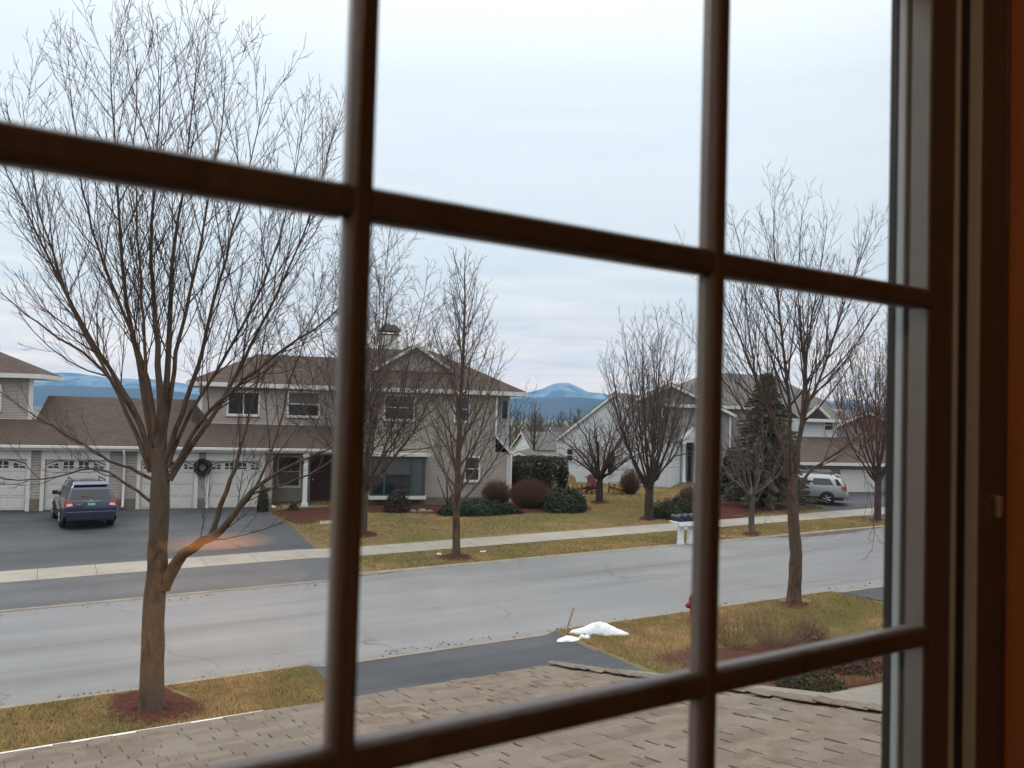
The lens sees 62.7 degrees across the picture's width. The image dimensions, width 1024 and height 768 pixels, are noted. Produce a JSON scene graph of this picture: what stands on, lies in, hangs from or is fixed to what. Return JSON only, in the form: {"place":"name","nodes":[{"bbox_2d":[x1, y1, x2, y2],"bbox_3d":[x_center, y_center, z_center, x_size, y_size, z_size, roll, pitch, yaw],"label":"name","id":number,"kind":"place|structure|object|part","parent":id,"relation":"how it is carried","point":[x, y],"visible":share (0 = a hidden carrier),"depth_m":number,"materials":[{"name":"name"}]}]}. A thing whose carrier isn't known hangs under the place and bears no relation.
{"place":"outdoors","nodes":[
{"label":"outdoors","id":0,"kind":"place"},
{"bbox_2d":[0,507,314,570],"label":"driveway","id":1,"kind":"structure","parent":0,"point":[37,540],"depth_m":30.17,"materials":[{"name":"grey asphalt"}]},
{"bbox_2d":[51,476,116,527],"bbox_3d":[-17.024,4.579,33.362,2.070,1.819,4.630,3,-2,-33],"label":"parked car","id":2,"kind":"object","parent":1,"relation":"on","point":[85,499],"visible":1,"depth_m":31.68,"materials":[{"name":"blue paint"}]},
{"bbox_3d":[-17.093,4.115,32.074,0.143,0.366,1.059,3,-2,-33],"label":"side window","id":3,"kind":"part","parent":2,"relation":"part of","materials":[{"name":"grey glass"}]},
{"bbox_3d":[-15.874,4.146,31.667,1.400,0.332,0.193,3,-2,-33],"label":"rear window","id":4,"kind":"part","parent":2,"relation":"part of","materials":[{"name":"grey glass"}]},
{"bbox_2d":[0,557,328,609],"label":"driveway","id":5,"kind":"structure","parent":0,"point":[34,593],"depth_m":23.72,"materials":[{"name":"grey asphalt"}]},
{"bbox_2d":[0,527,883,706],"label":"road","id":6,"kind":"structure","parent":0,"point":[56,652],"depth_m":21.25,"materials":[{"name":"grey asphalt"}]},
{"bbox_2d":[0,664,301,708],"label":"kerb","id":7,"kind":"structure","parent":6,"relation":"on","point":[137,688],"depth_m":14.97,"materials":[{"name":"concrete"}]},
{"bbox_2d":[0,580,328,611],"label":"kerb","id":8,"kind":"structure","parent":6,"relation":"on","point":[62,605],"depth_m":22.56,"materials":[{"name":"concrete"}]},
{"bbox_2d":[360,571,377,575],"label":"kerb","id":9,"kind":"structure","parent":6,"relation":"on","point":[369,573],"depth_m":25.29,"materials":[{"name":"concrete"}]},
{"bbox_2d":[324,633,548,665],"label":"kerb","id":10,"kind":"structure","parent":6,"relation":"on","point":[436,650],"depth_m":17.99,"materials":[{"name":"concrete"}]},
{"bbox_2d":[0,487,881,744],"bbox_3d":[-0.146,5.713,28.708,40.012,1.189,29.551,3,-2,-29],"label":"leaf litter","id":11,"kind":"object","parent":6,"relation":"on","point":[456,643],"visible":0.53,"depth_m":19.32,"materials":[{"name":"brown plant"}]},
{"bbox_2d":[378,525,883,573],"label":"kerb","id":12,"kind":"structure","parent":6,"relation":"on","point":[826,532],"depth_m":30.12,"materials":[{"name":"concrete"}]},
{"bbox_2d":[560,591,827,629],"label":"kerb","id":13,"kind":"structure","parent":6,"relation":"on","point":[689,610],"depth_m":21.12,"materials":[{"name":"concrete"}]},
{"bbox_2d":[837,586,882,592],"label":"kerb","id":14,"kind":"structure","parent":6,"relation":"on","point":[862,589],"depth_m":24.35,"materials":[{"name":"concrete"}]},
{"bbox_2d":[0,407,883,751],"bbox_3d":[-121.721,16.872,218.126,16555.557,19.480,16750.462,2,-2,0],"label":"lawn","id":15,"kind":"structure","parent":0,"point":[436,531],"depth_m":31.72,"materials":[{"name":"green plant"}]},
{"bbox_2d":[107,689,207,724],"bbox_3d":[-6.197,5.444,14.166,2.355,0.197,1.352,0,-2,39],"label":"mulch ring","id":16,"kind":"object","parent":15,"relation":"on","point":[126,703],"visible":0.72,"depth_m":13.91,"materials":[{"name":"brown wood"}]},
{"bbox_2d":[0,0,404,711],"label":"bare tree","id":17,"kind":"object","parent":16,"relation":"on","point":[156,448],"visible":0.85,"depth_m":14.00,"materials":[{"name":"brown plant"}]},
{"bbox_2d":[256,485,268,511],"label":"boxwood shrub","id":18,"kind":"object","parent":15,"relation":"on","point":[263,503],"visible":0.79,"depth_m":36.72,"materials":[{"name":"green plant"}]},
{"bbox_2d":[0,322,527,510],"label":"townhouse","id":19,"kind":"structure","parent":15,"relation":"on","point":[109,429],"depth_m":38.98,"materials":[{"name":"beige"}]},
{"bbox_2d":[0,384,1,410],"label":"window","id":20,"kind":"structure","parent":19,"relation":"in","point":[0,384],"depth_m":36.84,"materials":[{"name":"white"}]},
{"bbox_2d":[0,459,26,509],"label":"garage door","id":21,"kind":"structure","parent":19,"relation":"in","point":[11,498],"depth_m":35.47,"materials":[{"name":"white metal"}]},
{"bbox_2d":[44,459,105,509],"bbox_3d":[-18.802,4.320,36.185,2.350,2.192,0.106,2,-2,-17],"label":"garage door","id":22,"kind":"structure","parent":19,"relation":"in","point":[54,484],"depth_m":36.02,"materials":[{"name":"white metal"}]},
{"bbox_2d":[140,460,194,508],"bbox_3d":[-15.268,4.452,37.250,2.220,2.192,0.106,2,-2,-17],"label":"garage door","id":23,"kind":"structure","parent":19,"relation":"in","point":[182,486],"depth_m":37.37,"materials":[{"name":"white metal"}]},
{"bbox_2d":[193,458,211,477],"bbox_3d":[-13.798,3.738,37.463,0.873,0.934,0.328,2,-2,-17],"label":"wreath","id":24,"kind":"object","parent":19,"relation":"attached to","point":[197,469],"visible":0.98,"depth_m":37.42,"materials":[{"name":"green plant"}]},
{"bbox_2d":[208,461,261,507],"bbox_3d":[-12.550,4.554,38.069,2.220,2.192,0.106,2,-2,-17],"label":"garage door","id":25,"kind":"structure","parent":19,"relation":"in","point":[220,472],"depth_m":37.99,"materials":[{"name":"white metal"}]},
{"bbox_2d":[226,390,260,416],"bbox_3d":[-12.712,0.930,39.773,1.570,1.210,0.110,2,-2,-17],"label":"window","id":26,"kind":"structure","parent":19,"relation":"in","point":[233,405],"depth_m":39.80,"materials":[{"name":"black glass"}]},
{"bbox_2d":[276,455,301,487],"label":"window","id":27,"kind":"structure","parent":19,"relation":"in","point":[297,483],"depth_m":40.30,"materials":[{"name":"black glass"}]},
{"bbox_2d":[287,391,320,417],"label":"window","id":28,"kind":"structure","parent":19,"relation":"in","point":[291,409],"depth_m":40.54,"materials":[{"name":"grey glass"}]},
{"bbox_2d":[310,456,331,500],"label":"front door","id":29,"kind":"structure","parent":19,"relation":"in","point":[320,482],"depth_m":40.68,"materials":[{"name":"brown metal"}]},
{"bbox_2d":[383,394,415,421],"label":"window","id":30,"kind":"structure","parent":19,"relation":"in","point":[409,399],"depth_m":40.18,"materials":[{"name":"grey glass"}]},
{"bbox_2d":[368,453,430,499],"bbox_3d":[-5.411,4.368,39.794,3.000,2.170,0.599,2,-2,-17],"label":"bay window","id":31,"kind":"structure","parent":19,"relation":"in","point":[411,480],"depth_m":39.69,"materials":[{"name":"grey"}]},
{"bbox_2d":[453,396,469,422],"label":"window","id":32,"kind":"structure","parent":19,"relation":"in","point":[466,400],"depth_m":41.09,"materials":[{"name":"grey glass"}]},
{"bbox_2d":[464,456,480,481],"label":"window","id":33,"kind":"structure","parent":19,"relation":"in","point":[469,471],"depth_m":41.16,"materials":[{"name":"glass"}]},
{"bbox_2d":[501,400,508,419],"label":"window","id":34,"kind":"structure","parent":19,"relation":"in","point":[505,405],"depth_m":43.67,"materials":[{"name":"grey glass"}]},
{"bbox_2d":[272,506,330,523],"bbox_3d":[-8.112,5.646,36.540,4.128,0.167,4.258,3,-2,-35],"label":"mulch bed","id":35,"kind":"object","parent":15,"relation":"on","point":[308,516],"visible":0.7,"depth_m":36.02,"materials":[{"name":"brown soil"}]},
{"bbox_2d":[288,502,298,510],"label":"shrub","id":36,"kind":"object","parent":35,"relation":"on","point":[293,506],"visible":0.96,"depth_m":37.14,"materials":[{"name":"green plant"}]},
{"bbox_2d":[33,405,582,449],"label":"distant woods","id":37,"kind":"object","parent":15,"relation":"on","point":[516,424],"visible":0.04,"depth_m":210.42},
{"bbox_2d":[362,530,376,537],"bbox_3d":[-5.637,5.666,31.855,1.109,0.088,1.707,2,-2,0],"label":"mulch ring","id":38,"kind":"object","parent":15,"relation":"on","point":[368,534],"visible":0.42,"depth_m":31.55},
{"bbox_2d":[244,221,488,533],"bbox_3d":[-5.662,-0.889,31.993,8.981,13.378,9.024,2,-2,-26],"label":"bare tree","id":39,"kind":"object","parent":38,"relation":"on","point":[373,394],"visible":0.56,"depth_m":31.68,"materials":[{"name":"brown plant"}]},
{"bbox_2d":[0,660,881,767],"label":"roof","id":40,"kind":"structure","parent":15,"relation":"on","point":[759,726],"depth_m":5.60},
{"bbox_2d":[437,554,471,560],"bbox_3d":[-1.922,5.726,27.896,1.164,0.077,1.178,2,-2,0],"label":"mulch ring","id":41,"kind":"object","parent":15,"relation":"on","point":[450,557],"visible":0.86,"depth_m":27.68,"materials":[{"name":"brown soil"}]},
{"bbox_2d":[406,244,536,556],"bbox_3d":[-1.397,0.584,28.246,4.034,10.608,3.855,0,-2,32],"label":"bare tree","id":42,"kind":"object","parent":41,"relation":"on","point":[457,483],"visible":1,"depth_m":28.03,"materials":[{"name":"brown plant"}]},
{"bbox_2d":[368,503,590,513],"bbox_3d":[-1.615,5.808,39.304,11.144,0.170,3.526,2,-2,-11],"label":"mulch bed","id":43,"kind":"object","parent":15,"relation":"on","point":[435,507],"visible":0.26,"depth_m":38.85,"materials":[{"name":"brown soil"}]},
{"bbox_2d":[383,486,411,512],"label":"shrub","id":44,"kind":"object","parent":43,"relation":"on","point":[393,497],"visible":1,"depth_m":37.50,"materials":[{"name":"brown plant"}]},
{"bbox_2d":[437,476,461,505],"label":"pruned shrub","id":45,"kind":"object","parent":43,"relation":"on","point":[446,493],"visible":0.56,"depth_m":39.45,"materials":[{"name":"brown plant"}]},
{"bbox_2d":[436,497,524,516],"bbox_3d":[-1.350,5.480,37.515,4.099,0.829,1.589,2,-2,-17],"label":"juniper shrub","id":46,"kind":"object","parent":43,"relation":"on","point":[476,507],"visible":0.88,"depth_m":37.13,"materials":[{"name":"green plant"}]},
{"bbox_2d":[481,477,510,503],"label":"twiggy shrub","id":47,"kind":"object","parent":43,"relation":"on","point":[497,492],"visible":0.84,"depth_m":40.22,"materials":[{"name":"brown plant"}]},
{"bbox_2d":[507,474,551,507],"bbox_3d":[0.826,5.035,39.585,2.306,1.706,1.606,2,-2,0],"label":"twiggy shrub","id":48,"kind":"object","parent":43,"relation":"on","point":[530,494],"visible":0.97,"depth_m":39.36,"materials":[{"name":"brown plant"}]},
{"bbox_2d":[540,485,587,513],"bbox_3d":[2.423,5.340,39.133,2.253,1.282,1.992,2,-2,0],"label":"juniper shrub","id":49,"kind":"object","parent":43,"relation":"on","point":[561,499],"visible":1,"depth_m":38.55,"materials":[{"name":"green plant"}]},
{"bbox_2d":[512,449,552,468],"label":"house","id":50,"kind":"structure","parent":15,"relation":"on","point":[525,452],"depth_m":60.95,"materials":[{"name":"white"}]},
{"bbox_2d":[519,400,548,451],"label":"bare tree","id":51,"kind":"object","parent":15,"relation":"on","point":[534,427],"visible":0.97,"depth_m":69.78,"materials":[{"name":"brown plant"}]},
{"bbox_2d":[510,431,562,456],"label":"house","id":52,"kind":"structure","parent":15,"relation":"on","point":[549,448],"depth_m":107.01,"materials":[{"name":"white"}]},
{"bbox_2d":[511,455,569,493],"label":"clipped hedge","id":53,"kind":"object","parent":15,"relation":"on","point":[545,472],"visible":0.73,"depth_m":45.15,"materials":[{"name":"green plant"}]},
{"bbox_2d":[548,427,568,431],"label":"house","id":54,"kind":"structure","parent":15,"relation":"on","point":[555,429],"depth_m":139.40,"materials":[{"name":"grey"}]},
{"bbox_2d":[557,635,579,641],"bbox_3d":[1.334,5.625,18.523,0.722,0.146,0.338,2,-2,-8],"label":"snow pile","id":55,"kind":"object","parent":15,"relation":"on","point":[568,638],"visible":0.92,"depth_m":18.45,"materials":[{"name":"white snow"}]},
{"bbox_2d":[564,608,573,635],"bbox_3d":[1.267,5.415,18.904,0.282,0.736,0.040,2,-2,-24],"label":"marker stake","id":56,"kind":"object","parent":15,"relation":"on","point":[569,622],"visible":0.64,"depth_m":18.90,"materials":[{"name":"brown wood"}]},
{"bbox_2d":[569,474,588,494],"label":"lawn chair","id":57,"kind":"object","parent":15,"relation":"on","point":[574,483],"visible":0.89,"depth_m":45.91,"materials":[{"name":"yellow wood"}]},
{"bbox_2d":[579,634,589,638],"bbox_3d":[1.592,5.601,18.573,0.328,0.147,0.220,2,-2,-17],"label":"snow pile","id":58,"kind":"object","parent":15,"relation":"on","point":[581,636],"visible":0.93,"depth_m":18.51,"materials":[{"name":"white snow"}]},
{"bbox_2d":[584,474,603,493],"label":"lawn chair","id":59,"kind":"object","parent":15,"relation":"on","point":[591,480],"visible":0.66,"depth_m":46.29,"materials":[{"name":"red wood"}]},
{"bbox_2d":[546,410,649,501],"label":"crabapple tree","id":60,"kind":"object","parent":15,"relation":"on","point":[598,474],"visible":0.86,"depth_m":42.27,"materials":[{"name":"brown plant"}]},
{"bbox_2d":[569,622,627,635],"bbox_3d":[1.981,5.530,18.984,1.443,0.321,0.482,2,-2,-3],"label":"snow pile","id":61,"kind":"object","parent":15,"relation":"on","point":[599,628],"visible":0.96,"depth_m":18.87,"materials":[{"name":"white snow"}]},
{"bbox_2d":[591,500,608,503],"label":"mulch ring","id":62,"kind":"object","parent":15,"relation":"on","point":[594,502],"visible":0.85,"depth_m":42.06,"materials":[{"name":"brown soil"}]},
{"bbox_2d":[607,477,626,493],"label":"lawn chair","id":63,"kind":"object","parent":15,"relation":"on","point":[614,488],"visible":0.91,"depth_m":46.31,"materials":[{"name":"brown wood"}]},
{"bbox_2d":[619,467,642,494],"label":"twiggy shrub","id":64,"kind":"object","parent":15,"relation":"on","point":[631,485],"visible":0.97,"depth_m":45.82,"materials":[{"name":"brown plant"}]},
{"bbox_2d":[670,513,692,544],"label":"mailbox bank","id":65,"kind":"structure","parent":15,"relation":"on","point":[683,521],"depth_m":31.14,"materials":[{"name":"white paint"}]},
{"bbox_2d":[685,595,690,621],"bbox_3d":[4.382,5.337,20.133,0.378,0.755,0.378,0,-3,45],"label":"fire hydrant","id":66,"kind":"object","parent":15,"relation":"on","point":[687,605],"visible":0.2,"depth_m":20.09,"materials":[{"name":"red metal"}]},
{"bbox_2d":[556,373,840,487],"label":"white house","id":67,"kind":"structure","parent":15,"relation":"on","point":[682,472],"depth_m":52.09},
{"bbox_2d":[566,448,573,461],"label":"window","id":68,"kind":"structure","parent":67,"relation":"in","point":[569,453],"depth_m":51.89,"materials":[{"name":"glass"}]},
{"bbox_2d":[606,451,615,473],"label":"window","id":69,"kind":"structure","parent":67,"relation":"in","point":[611,466],"depth_m":50.90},
{"bbox_2d":[687,447,691,479],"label":"front door","id":70,"kind":"structure","parent":67,"relation":"in","point":[689,457],"depth_m":53.70,"materials":[{"name":"brown metal"}]},
{"bbox_2d":[654,499,787,519],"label":"mulch bed","id":71,"kind":"object","parent":15,"relation":"on","point":[737,508],"visible":0.38,"depth_m":40.78,"materials":[{"name":"brown soil"}]},
{"bbox_2d":[653,496,692,519],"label":"boxwood shrub","id":72,"kind":"object","parent":71,"relation":"on","point":[678,505],"visible":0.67,"depth_m":37.30,"materials":[{"name":"green plant"}]},
{"bbox_2d":[669,482,693,501],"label":"twiggy shrub","id":73,"kind":"object","parent":71,"relation":"on","point":[686,494],"visible":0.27,"depth_m":39.65,"materials":[{"name":"brown plant"}]},
{"bbox_2d":[720,370,824,508],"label":"spruce tree","id":74,"kind":"object","parent":71,"relation":"on","point":[735,493],"visible":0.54,"depth_m":41.63,"materials":[{"name":"green plant"}]},
{"bbox_2d":[721,450,740,496],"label":"spruce tree","id":75,"kind":"object","parent":15,"relation":"on","point":[724,479],"visible":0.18,"depth_m":45.42,"materials":[{"name":"green plant"}]},
{"bbox_2d":[741,532,761,535],"bbox_3d":[9.645,6.014,33.807,0.749,0.076,1.267,1,-2,30],"label":"mulch ring","id":76,"kind":"object","parent":15,"relation":"on","point":[750,534],"visible":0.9,"depth_m":33.57,"materials":[{"name":"brown soil"}]},
{"bbox_2d":[721,406,795,533],"bbox_3d":[9.548,3.514,33.933,3.508,5.283,3.296,0,-2,37],"label":"bare tree","id":77,"kind":"object","parent":76,"relation":"on","point":[751,520],"visible":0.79,"depth_m":33.74,"materials":[{"name":"brown plant"}]},
{"bbox_2d":[655,636,881,690],"bbox_3d":[5.908,5.555,16.884,5.670,0.151,3.266,2,-2,-22],"label":"mulch bed","id":78,"kind":"object","parent":15,"relation":"on","point":[744,651],"visible":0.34,"depth_m":16.98,"materials":[{"name":"brown soil"}]},
{"bbox_2d":[718,606,761,647],"bbox_3d":[4.726,5.077,17.868,1.232,1.064,1.275,2,-2,0],"label":"twiggy shrub","id":79,"kind":"object","parent":78,"relation":"on","point":[725,641],"visible":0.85,"depth_m":17.82,"materials":[{"name":"plant"}]},
{"bbox_2d":[738,601,818,647],"bbox_3d":[5.728,5.111,17.899,1.710,1.006,1.714,2,-2,0],"label":"twiggy shrub","id":80,"kind":"object","parent":78,"relation":"on","point":[777,633],"visible":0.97,"depth_m":17.90,"materials":[{"name":"plant"}]},
{"bbox_2d":[774,670,847,692],"bbox_3d":[5.411,5.367,15.302,1.310,0.412,1.082,2,-2,0],"label":"ground plant","id":81,"kind":"object","parent":78,"relation":"on","point":[809,680],"visible":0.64,"depth_m":15.05,"materials":[{"name":"green plant"}]},
{"bbox_2d":[790,608,834,640],"bbox_3d":[6.635,5.349,18.526,1.020,0.727,0.924,3,-2,-35],"label":"twiggy shrub","id":82,"kind":"object","parent":78,"relation":"on","point":[810,632],"visible":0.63,"depth_m":18.44,"materials":[{"name":"brown plant"}]},
{"bbox_2d":[827,659,881,676],"bbox_3d":[6.645,5.425,16.281,1.314,0.385,1.051,2,-2,0],"label":"ground plant","id":83,"kind":"object","parent":78,"relation":"on","point":[850,666],"visible":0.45,"depth_m":15.96,"materials":[{"name":"green plant"}]},
{"bbox_2d":[775,601,808,609],"bbox_3d":[7.357,5.736,21.882,1.169,0.076,0.808,3,-3,-44],"label":"mulch ring","id":84,"kind":"object","parent":15,"relation":"on","point":[798,606],"visible":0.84,"depth_m":21.72,"materials":[{"name":"brown soil"}]},
{"bbox_2d":[659,157,888,603],"bbox_3d":[7.134,-0.112,22.269,6.528,12.112,3.196,2,-2,0],"label":"bare tree","id":85,"kind":"object","parent":84,"relation":"on","point":[794,592],"visible":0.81,"depth_m":22.16,"materials":[{"name":"brown plant"}]},
{"bbox_2d":[762,398,884,491],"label":"garage house","id":86,"kind":"structure","parent":15,"relation":"on","point":[815,442],"depth_m":50.67,"materials":[{"name":"white"}]},
{"bbox_2d":[795,469,830,474],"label":"garage door","id":87,"kind":"structure","parent":86,"relation":"in","point":[817,470],"depth_m":49.05,"materials":[{"name":"white"}]},
{"bbox_2d":[823,422,832,430],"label":"window","id":88,"kind":"structure","parent":86,"relation":"in","point":[827,426],"depth_m":52.72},
{"bbox_2d":[840,470,875,491],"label":"garage door","id":89,"kind":"structure","parent":86,"relation":"in","point":[855,480],"depth_m":49.46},
{"bbox_2d":[821,372,861,410],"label":"bare tree","id":90,"kind":"object","parent":15,"relation":"on","point":[836,394],"visible":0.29,"depth_m":74.80,"materials":[{"name":"brown plant"}]},
{"bbox_2d":[836,410,883,437],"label":"house","id":91,"kind":"structure","parent":15,"relation":"on","point":[851,430],"depth_m":60.09,"materials":[{"name":"grey"}]},
{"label":"mulch ring","id":92,"kind":"structure","parent":15,"relation":"on","visible":0},
{"bbox_2d":[597,299,695,520],"bbox_3d":[6.379,1.148,37.057,5.592,9.899,5.330,2,-2,0],"label":"bare tree","id":93,"kind":"object","parent":92,"relation":"on","point":[649,478],"visible":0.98,"depth_m":36.81,"materials":[{"name":"brown plant"}]},
{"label":"mulch ring","id":94,"kind":"structure","parent":15,"relation":"on","visible":0},
{"bbox_2d":[815,300,886,519],"bbox_3d":[17.122,1.075,38.352,5.349,10.532,5.016,2,-2,-10],"label":"bare tree","id":95,"kind":"object","parent":94,"relation":"on","point":[877,477],"visible":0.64,"depth_m":38.24,"materials":[{"name":"brown plant"}]},
{"bbox_2d":[0,507,884,582],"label":"pavement","id":96,"kind":"structure","parent":0,"point":[77,571],"depth_m":28.95,"materials":[{"name":"concrete"}]},
{"bbox_2d":[0,0,891,403],"label":"sky","id":97,"kind":"structure","parent":0,"point":[587,113],"materials":[{"name":"white"}]},
{"bbox_2d":[34,373,880,407],"bbox_3d":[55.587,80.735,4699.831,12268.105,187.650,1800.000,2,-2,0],"label":"hills","id":98,"kind":"structure","parent":0,"point":[550,391],"depth_m":4508.56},
{"bbox_2d":[33,385,882,420],"bbox_3d":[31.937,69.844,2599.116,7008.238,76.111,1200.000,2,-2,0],"label":"hills","id":99,"kind":"structure","parent":0,"point":[550,408],"depth_m":2421.39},
{"bbox_2d":[313,632,645,695],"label":"driveway","id":100,"kind":"structure","parent":0,"point":[382,675],"depth_m":16.81,"materials":[{"name":"grey asphalt"}]},
{"bbox_2d":[778,492,884,510],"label":"driveway","id":101,"kind":"structure","parent":0,"point":[856,500],"depth_m":44.16,"materials":[{"name":"grey asphalt"}]},
{"bbox_2d":[770,471,847,504],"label":"parked car","id":102,"kind":"object","parent":101,"relation":"on","point":[829,488],"visible":0.56,"depth_m":43.29,"materials":[{"name":"silver metal"}]},
{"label":"side window","id":103,"kind":"part","parent":102,"relation":"part of","materials":[{"name":"grey glass"}]},
{"bbox_2d":[839,587,882,600],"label":"driveway","id":104,"kind":"structure","parent":0,"point":[875,593],"depth_m":23.71,"materials":[{"name":"grey asphalt"}]},
{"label":"room floor","id":105,"kind":"structure","parent":0,"visible":0},
{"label":"room wall","id":106,"kind":"structure","parent":105,"relation":"on","visible":0},
{"bbox_2d":[0,0,1023,767],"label":"window","id":107,"kind":"structure","parent":106,"relation":"attached to","point":[946,642],"depth_m":0.59,"materials":[{"name":"brown wood"}]}
]}

